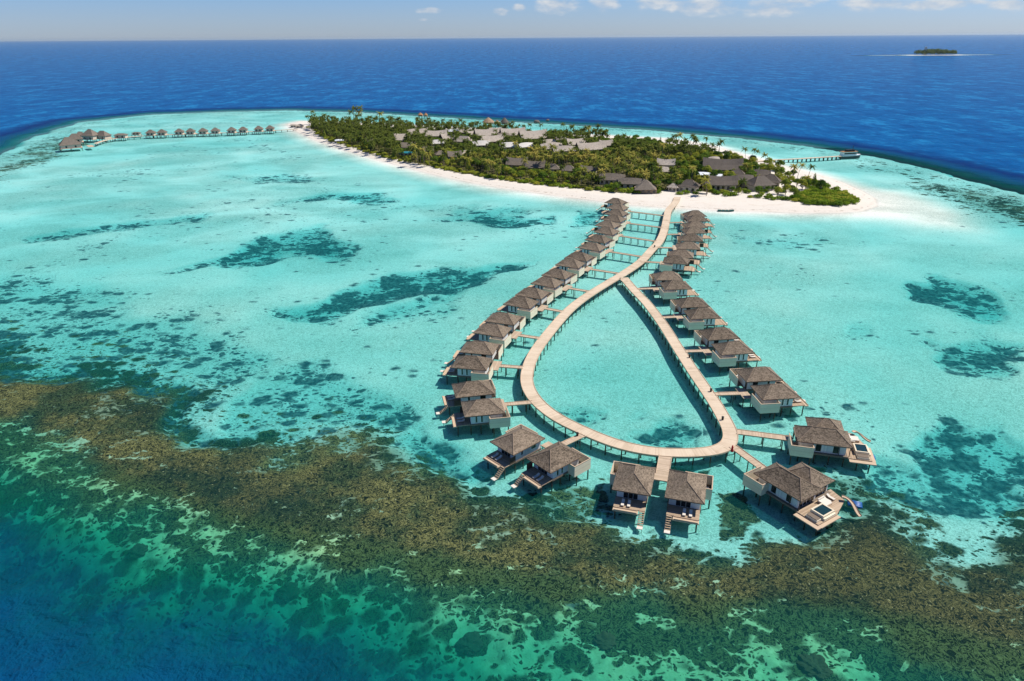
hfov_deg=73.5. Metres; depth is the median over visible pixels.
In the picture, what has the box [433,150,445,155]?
island house
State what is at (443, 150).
palm tree
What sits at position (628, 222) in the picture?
footbridge
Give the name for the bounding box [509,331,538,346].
footbridge
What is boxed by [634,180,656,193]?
island house
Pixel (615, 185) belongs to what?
broadleaf tree
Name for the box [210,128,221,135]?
stilt hut
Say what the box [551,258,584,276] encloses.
water villa
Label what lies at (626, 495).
glass door
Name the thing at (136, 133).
stilt hut
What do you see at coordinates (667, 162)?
island house
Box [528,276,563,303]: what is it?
water villa
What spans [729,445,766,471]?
footbridge
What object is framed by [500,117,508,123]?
thatched pavilion
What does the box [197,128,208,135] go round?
stilt hut
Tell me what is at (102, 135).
stilt hut
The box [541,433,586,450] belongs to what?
footbridge
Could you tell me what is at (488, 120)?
thatched pavilion
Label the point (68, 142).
stilt hut
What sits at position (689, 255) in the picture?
water villa
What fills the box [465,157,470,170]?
casuarina tree
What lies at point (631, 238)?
footbridge
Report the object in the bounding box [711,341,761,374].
water villa
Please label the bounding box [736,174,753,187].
island house
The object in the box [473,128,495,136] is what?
island house
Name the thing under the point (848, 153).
ferry boat
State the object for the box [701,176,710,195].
palm tree
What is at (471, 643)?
coral head
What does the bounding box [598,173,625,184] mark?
island house
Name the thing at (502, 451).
glass door
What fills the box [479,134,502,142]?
island house
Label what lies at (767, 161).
broadleaf tree
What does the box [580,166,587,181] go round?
palm tree
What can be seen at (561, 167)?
palm tree
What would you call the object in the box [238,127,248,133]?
stilt hut
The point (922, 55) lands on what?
islet sand
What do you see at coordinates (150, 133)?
stilt hut
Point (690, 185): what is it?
island house
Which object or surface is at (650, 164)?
palm tree
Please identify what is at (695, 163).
broadleaf tree
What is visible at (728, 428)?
boardwalk
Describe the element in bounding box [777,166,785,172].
broadleaf tree
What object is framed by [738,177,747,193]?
palm tree
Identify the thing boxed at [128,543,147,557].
coral head
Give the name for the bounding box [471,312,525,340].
water villa
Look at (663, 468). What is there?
footbridge
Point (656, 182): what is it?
broadleaf tree
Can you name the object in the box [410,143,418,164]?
palm tree
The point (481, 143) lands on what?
island house
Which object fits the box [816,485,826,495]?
glass door
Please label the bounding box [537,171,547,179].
broadleaf tree
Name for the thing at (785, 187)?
broadleaf tree
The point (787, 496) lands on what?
window
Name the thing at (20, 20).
sky
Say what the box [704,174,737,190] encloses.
island house
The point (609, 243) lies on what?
water villa
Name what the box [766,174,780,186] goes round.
island house
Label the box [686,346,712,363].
footbridge
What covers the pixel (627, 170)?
palm tree
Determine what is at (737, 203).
beach
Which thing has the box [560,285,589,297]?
footbridge
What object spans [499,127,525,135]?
island house
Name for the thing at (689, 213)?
water villa
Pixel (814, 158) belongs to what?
pier
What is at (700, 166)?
broadleaf tree
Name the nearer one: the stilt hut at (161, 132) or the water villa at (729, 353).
the water villa at (729, 353)
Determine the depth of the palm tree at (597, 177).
442.57 m
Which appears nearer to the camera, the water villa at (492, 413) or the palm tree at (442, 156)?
the water villa at (492, 413)
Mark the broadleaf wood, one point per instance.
(648, 138)
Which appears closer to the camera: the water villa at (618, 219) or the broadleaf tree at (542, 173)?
the water villa at (618, 219)
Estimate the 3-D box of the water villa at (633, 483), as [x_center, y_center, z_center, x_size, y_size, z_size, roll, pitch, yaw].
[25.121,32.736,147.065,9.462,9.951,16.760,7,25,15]
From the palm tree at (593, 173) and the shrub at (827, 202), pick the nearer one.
the shrub at (827, 202)
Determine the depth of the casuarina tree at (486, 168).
499.56 m
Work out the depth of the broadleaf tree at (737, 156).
517.56 m
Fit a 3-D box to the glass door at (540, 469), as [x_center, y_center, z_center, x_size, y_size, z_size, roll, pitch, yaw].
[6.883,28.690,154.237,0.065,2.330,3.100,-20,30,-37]
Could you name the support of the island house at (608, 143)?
on the beach
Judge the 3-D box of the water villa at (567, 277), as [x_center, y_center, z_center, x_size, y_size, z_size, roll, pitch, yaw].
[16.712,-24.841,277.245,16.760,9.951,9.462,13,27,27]
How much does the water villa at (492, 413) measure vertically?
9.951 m
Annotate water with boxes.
[0,34,1023,680]
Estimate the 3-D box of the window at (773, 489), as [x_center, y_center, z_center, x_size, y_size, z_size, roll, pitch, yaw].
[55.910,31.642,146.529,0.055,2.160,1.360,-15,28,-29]
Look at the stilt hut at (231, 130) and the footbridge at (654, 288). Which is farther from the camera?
the stilt hut at (231, 130)
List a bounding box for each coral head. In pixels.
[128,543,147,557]
[284,582,297,585]
[455,631,483,655]
[594,631,616,649]
[796,653,832,680]
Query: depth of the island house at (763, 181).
436.02 m
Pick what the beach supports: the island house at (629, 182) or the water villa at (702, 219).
the island house at (629, 182)
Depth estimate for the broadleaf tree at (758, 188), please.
420.42 m
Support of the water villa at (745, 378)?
on the seabed
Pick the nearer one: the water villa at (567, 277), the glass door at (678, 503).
the glass door at (678, 503)
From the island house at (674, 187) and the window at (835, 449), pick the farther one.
the island house at (674, 187)
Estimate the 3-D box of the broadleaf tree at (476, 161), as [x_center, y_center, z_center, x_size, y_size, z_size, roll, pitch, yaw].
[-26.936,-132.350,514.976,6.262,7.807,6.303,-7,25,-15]
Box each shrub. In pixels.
[802,199,813,204]
[821,199,831,204]
[833,200,842,206]
[851,199,858,203]
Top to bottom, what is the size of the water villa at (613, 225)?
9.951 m
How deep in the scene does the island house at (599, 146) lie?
570.46 m
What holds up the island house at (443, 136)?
on the beach
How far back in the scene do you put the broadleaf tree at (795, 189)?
416.97 m
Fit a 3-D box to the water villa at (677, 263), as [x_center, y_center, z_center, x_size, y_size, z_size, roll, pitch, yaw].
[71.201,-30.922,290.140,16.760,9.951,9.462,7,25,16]
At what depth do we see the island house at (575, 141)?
597.81 m
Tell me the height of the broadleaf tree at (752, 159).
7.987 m
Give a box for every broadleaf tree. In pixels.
[472,159,479,165]
[507,168,515,176]
[516,170,524,179]
[529,171,537,178]
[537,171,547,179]
[549,173,556,180]
[559,171,567,180]
[611,184,620,189]
[651,180,660,187]
[663,179,673,189]
[690,161,699,165]
[690,170,699,177]
[696,154,705,159]
[696,164,704,171]
[702,165,711,171]
[702,183,711,191]
[710,171,717,175]
[721,153,732,158]
[732,154,742,158]
[735,187,742,194]
[747,157,757,161]
[754,185,762,193]
[763,157,774,164]
[765,164,773,170]
[773,186,782,194]
[775,160,784,166]
[775,172,784,178]
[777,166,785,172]
[780,178,791,184]
[782,184,790,194]
[788,175,795,184]
[790,187,799,193]
[796,179,807,190]
[815,179,826,188]
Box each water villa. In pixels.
[436,379,495,418]
[440,355,492,384]
[442,398,509,437]
[444,340,502,367]
[466,323,511,356]
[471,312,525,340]
[483,424,544,484]
[497,296,538,325]
[504,287,552,312]
[511,441,590,496]
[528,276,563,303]
[531,268,576,292]
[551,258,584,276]
[553,251,596,267]
[575,234,614,250]
[576,242,606,264]
[586,220,622,234]
[588,226,619,242]
[595,209,630,221]
[596,198,628,211]
[601,203,628,215]
[602,214,626,230]
[610,461,655,532]
[649,271,693,292]
[659,255,700,277]
[659,280,699,305]
[664,469,713,536]
[666,249,704,269]
[670,297,721,321]
[674,241,710,260]
[677,234,713,253]
[680,210,714,225]
[680,221,716,237]
[681,226,711,244]
[683,307,727,336]
[684,215,713,230]
[693,327,752,350]
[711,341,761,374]
[729,366,796,399]
[742,462,861,535]
[750,383,808,421]
[787,416,876,473]
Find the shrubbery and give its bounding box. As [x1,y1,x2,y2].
[306,123,766,176]
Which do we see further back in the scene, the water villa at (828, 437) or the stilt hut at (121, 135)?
the stilt hut at (121, 135)
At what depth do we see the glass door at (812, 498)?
143.53 m
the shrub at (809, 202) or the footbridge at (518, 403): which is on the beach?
the shrub at (809, 202)
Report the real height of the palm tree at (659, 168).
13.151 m
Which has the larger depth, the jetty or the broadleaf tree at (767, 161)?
the jetty
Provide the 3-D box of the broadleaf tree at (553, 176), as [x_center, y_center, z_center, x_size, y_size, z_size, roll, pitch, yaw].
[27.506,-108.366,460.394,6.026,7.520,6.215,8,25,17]
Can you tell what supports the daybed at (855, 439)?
on the water villa at (828, 437)
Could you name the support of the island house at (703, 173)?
on the beach
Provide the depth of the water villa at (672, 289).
259.01 m
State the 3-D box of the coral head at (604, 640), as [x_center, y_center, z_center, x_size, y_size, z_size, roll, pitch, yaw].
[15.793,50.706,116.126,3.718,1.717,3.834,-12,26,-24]
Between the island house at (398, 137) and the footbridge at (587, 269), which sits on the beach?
the island house at (398, 137)
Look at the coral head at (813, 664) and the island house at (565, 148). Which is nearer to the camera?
the coral head at (813, 664)
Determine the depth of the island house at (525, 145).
586.45 m
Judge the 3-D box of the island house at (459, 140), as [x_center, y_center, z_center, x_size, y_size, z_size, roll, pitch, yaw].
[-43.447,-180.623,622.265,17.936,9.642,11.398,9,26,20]
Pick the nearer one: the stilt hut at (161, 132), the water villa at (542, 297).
the water villa at (542, 297)
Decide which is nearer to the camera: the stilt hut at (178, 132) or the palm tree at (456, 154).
the palm tree at (456, 154)
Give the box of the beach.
[285,121,881,214]
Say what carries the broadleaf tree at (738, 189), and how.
on the beach
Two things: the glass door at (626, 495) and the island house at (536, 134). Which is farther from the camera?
the island house at (536, 134)
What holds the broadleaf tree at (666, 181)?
on the beach
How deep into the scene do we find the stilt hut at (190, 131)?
708.88 m
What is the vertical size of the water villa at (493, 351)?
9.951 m
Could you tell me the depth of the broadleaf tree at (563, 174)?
466.51 m
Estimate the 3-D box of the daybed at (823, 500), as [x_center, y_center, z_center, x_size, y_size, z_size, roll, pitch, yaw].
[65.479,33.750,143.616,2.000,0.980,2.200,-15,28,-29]
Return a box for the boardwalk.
[520,197,737,469]
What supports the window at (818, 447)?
in the water villa at (828, 437)
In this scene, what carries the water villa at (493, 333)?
on the seabed
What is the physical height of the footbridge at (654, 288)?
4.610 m
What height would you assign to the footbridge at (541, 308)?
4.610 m
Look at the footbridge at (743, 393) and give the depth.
188.31 m
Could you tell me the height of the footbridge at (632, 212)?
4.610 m
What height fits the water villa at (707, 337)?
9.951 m
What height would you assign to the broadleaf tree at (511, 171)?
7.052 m
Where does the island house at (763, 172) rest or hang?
on the beach
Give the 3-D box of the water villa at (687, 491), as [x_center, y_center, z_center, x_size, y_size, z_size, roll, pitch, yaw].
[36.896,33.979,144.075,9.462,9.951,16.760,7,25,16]
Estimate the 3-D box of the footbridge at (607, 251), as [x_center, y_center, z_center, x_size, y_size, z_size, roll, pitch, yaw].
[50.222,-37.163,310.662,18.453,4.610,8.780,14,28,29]
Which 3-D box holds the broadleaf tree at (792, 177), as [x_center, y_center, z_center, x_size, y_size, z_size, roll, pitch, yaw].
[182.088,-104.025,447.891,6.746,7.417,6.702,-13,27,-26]
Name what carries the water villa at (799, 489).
on the seabed
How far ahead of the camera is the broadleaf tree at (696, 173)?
461.43 m
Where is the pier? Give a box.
[757,156,841,162]
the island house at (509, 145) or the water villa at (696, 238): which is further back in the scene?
the island house at (509, 145)
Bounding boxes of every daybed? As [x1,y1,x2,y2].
[817,496,831,506]
[849,434,858,442]
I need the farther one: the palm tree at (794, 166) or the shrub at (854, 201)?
the palm tree at (794, 166)
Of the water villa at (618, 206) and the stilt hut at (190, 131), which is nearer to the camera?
the water villa at (618, 206)
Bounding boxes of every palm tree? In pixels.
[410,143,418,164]
[439,152,447,165]
[440,147,447,165]
[453,150,459,165]
[558,164,565,182]
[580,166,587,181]
[588,170,596,184]
[593,174,601,184]
[599,162,607,184]
[623,168,632,175]
[642,172,649,179]
[647,161,656,179]
[655,165,663,172]
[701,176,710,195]
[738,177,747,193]
[789,162,798,173]
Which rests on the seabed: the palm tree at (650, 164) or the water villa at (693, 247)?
the water villa at (693, 247)
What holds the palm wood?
on the beach
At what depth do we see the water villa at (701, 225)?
341.99 m
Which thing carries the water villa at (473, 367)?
on the seabed
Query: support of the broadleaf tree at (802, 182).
on the beach
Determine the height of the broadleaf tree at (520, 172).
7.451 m
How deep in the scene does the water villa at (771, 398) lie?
181.04 m
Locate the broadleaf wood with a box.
[364,129,691,155]
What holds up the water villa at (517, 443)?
on the seabed
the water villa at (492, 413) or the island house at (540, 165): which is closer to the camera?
the water villa at (492, 413)
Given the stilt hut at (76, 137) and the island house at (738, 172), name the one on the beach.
the island house at (738, 172)
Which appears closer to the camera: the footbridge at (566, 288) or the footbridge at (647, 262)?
the footbridge at (566, 288)
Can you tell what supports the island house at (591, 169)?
on the beach
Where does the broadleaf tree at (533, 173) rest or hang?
on the beach
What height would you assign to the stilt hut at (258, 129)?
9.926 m
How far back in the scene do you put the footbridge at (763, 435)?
168.72 m
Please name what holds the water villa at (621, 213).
on the seabed
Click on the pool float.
(858, 504)
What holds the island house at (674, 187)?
on the beach
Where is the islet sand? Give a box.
[894,54,943,55]
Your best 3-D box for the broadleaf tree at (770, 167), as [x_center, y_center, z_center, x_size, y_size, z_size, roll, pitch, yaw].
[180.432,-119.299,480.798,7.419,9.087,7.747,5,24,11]
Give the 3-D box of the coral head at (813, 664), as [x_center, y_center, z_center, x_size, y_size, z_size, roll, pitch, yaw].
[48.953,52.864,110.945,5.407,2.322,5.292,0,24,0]
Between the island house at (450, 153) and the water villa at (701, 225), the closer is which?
the water villa at (701, 225)
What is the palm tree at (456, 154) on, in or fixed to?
on the beach
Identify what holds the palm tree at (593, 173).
on the beach
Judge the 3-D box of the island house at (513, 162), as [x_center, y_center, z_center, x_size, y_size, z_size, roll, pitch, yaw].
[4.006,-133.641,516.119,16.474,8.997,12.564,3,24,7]
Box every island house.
[393,133,409,141]
[399,142,417,148]
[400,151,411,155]
[424,129,446,137]
[431,139,444,148]
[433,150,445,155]
[438,133,454,142]
[446,150,461,158]
[453,136,471,142]
[472,140,489,149]
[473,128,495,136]
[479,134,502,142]
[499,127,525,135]
[499,142,518,149]
[505,157,528,166]
[517,129,546,142]
[519,142,533,148]
[525,160,545,169]
[539,142,562,152]
[542,139,555,142]
[546,163,559,172]
[552,145,575,153]
[561,165,573,173]
[566,137,584,145]
[575,141,606,152]
[581,165,598,174]
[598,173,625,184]
[599,139,612,146]
[618,178,644,187]
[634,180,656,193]
[653,166,668,175]
[657,158,675,173]
[667,183,678,191]
[677,179,700,191]
[691,172,709,178]
[703,157,743,173]
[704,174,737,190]
[726,169,744,175]
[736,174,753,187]
[744,175,776,191]
[754,169,770,175]
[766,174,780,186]
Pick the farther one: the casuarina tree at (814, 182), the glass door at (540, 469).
the casuarina tree at (814, 182)
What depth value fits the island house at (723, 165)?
487.51 m
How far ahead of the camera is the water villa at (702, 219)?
353.57 m
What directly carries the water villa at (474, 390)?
on the seabed
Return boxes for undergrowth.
[312,126,843,201]
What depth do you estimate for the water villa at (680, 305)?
242.40 m
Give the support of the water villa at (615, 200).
on the seabed
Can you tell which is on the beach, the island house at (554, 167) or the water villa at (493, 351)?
the island house at (554, 167)
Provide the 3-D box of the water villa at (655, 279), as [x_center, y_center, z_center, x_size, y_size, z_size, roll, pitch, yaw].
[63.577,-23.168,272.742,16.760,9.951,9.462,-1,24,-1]
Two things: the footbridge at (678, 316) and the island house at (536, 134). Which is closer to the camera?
the footbridge at (678, 316)
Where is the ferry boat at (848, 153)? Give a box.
[838,145,859,158]
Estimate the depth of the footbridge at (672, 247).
318.48 m
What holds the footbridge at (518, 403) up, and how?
on the seabed
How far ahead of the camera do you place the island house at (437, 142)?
607.93 m
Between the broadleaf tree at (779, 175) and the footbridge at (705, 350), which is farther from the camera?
the broadleaf tree at (779, 175)
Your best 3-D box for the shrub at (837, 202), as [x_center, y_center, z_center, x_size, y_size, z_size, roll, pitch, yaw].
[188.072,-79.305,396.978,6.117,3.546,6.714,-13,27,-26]
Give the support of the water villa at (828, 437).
on the seabed
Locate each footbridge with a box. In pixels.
[489,361,522,379]
[501,399,531,415]
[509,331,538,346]
[536,305,563,318]
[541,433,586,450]
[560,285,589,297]
[582,266,618,277]
[605,249,640,260]
[617,234,654,246]
[626,221,660,230]
[627,209,663,221]
[638,286,659,297]
[645,261,663,269]
[654,454,671,481]
[659,245,676,254]
[661,313,683,327]
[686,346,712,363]
[713,388,750,407]
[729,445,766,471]
[736,429,792,450]
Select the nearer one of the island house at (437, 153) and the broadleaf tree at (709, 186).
the broadleaf tree at (709, 186)
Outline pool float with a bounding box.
[847,500,862,508]
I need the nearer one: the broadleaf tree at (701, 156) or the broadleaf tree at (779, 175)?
the broadleaf tree at (779, 175)
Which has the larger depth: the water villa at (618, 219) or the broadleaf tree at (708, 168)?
the broadleaf tree at (708, 168)
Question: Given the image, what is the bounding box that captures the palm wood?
[305,113,725,161]
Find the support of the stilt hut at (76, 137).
in the water
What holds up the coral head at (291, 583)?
on the seabed
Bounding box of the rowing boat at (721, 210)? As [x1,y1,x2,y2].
[718,209,733,211]
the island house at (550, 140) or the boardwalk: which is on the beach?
the island house at (550, 140)
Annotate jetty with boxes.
[86,129,296,146]
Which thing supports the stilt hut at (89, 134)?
in the water
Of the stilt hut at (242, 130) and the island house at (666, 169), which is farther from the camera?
the stilt hut at (242, 130)
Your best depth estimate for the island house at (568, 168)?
489.95 m
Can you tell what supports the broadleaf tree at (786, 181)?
on the beach
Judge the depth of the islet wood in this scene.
3225.15 m
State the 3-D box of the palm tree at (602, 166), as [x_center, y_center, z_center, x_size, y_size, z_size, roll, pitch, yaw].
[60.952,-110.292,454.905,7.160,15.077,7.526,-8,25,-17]
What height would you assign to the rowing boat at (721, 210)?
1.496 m
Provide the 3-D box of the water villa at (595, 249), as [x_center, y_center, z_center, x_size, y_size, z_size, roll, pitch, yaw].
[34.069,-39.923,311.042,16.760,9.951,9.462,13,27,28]
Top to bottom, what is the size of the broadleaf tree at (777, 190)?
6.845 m
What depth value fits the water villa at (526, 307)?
243.46 m
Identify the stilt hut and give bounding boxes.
[58,137,82,152]
[69,133,83,144]
[80,129,101,142]
[97,131,112,141]
[114,133,128,140]
[132,132,141,137]
[145,130,156,138]
[156,129,168,138]
[174,129,185,136]
[185,128,196,135]
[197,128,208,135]
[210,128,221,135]
[226,127,237,135]
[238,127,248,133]
[254,126,263,134]
[265,125,274,133]
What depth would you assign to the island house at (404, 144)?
598.05 m
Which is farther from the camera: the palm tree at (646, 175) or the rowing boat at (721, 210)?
the palm tree at (646, 175)
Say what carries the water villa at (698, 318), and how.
on the seabed
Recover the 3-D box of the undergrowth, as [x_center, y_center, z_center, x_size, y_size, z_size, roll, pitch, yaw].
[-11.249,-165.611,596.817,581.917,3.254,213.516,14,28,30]
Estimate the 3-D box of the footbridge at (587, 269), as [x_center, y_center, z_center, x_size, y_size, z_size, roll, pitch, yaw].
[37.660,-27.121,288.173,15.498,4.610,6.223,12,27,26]
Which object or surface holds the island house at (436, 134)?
on the beach
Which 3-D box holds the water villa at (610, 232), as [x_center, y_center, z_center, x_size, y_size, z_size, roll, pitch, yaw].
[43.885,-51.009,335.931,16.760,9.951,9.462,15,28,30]
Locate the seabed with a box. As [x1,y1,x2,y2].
[0,110,1023,680]
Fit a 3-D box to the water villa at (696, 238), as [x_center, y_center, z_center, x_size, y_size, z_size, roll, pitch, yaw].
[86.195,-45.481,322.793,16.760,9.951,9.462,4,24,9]
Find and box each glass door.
[501,449,510,457]
[538,467,546,474]
[623,492,637,499]
[675,500,690,507]
[798,496,813,507]
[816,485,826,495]
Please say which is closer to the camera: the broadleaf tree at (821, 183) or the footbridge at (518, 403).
the footbridge at (518, 403)
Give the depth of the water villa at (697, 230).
331.94 m
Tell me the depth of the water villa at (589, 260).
294.18 m
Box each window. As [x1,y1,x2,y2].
[771,485,776,493]
[785,494,791,503]
[815,444,821,451]
[832,447,838,453]
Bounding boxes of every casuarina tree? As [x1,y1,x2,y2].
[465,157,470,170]
[484,163,489,172]
[811,173,816,184]
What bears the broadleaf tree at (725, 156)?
on the beach
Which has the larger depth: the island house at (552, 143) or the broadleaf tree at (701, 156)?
the island house at (552, 143)
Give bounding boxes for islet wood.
[913,48,957,53]
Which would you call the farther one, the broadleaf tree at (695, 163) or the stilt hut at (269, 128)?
the stilt hut at (269, 128)
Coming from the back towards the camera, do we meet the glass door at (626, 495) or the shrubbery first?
the shrubbery
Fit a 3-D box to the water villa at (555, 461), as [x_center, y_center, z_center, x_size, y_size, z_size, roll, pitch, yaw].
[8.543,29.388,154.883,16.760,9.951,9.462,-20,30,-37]
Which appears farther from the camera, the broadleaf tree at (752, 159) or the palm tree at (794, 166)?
the broadleaf tree at (752, 159)
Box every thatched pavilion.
[483,117,493,125]
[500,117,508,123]

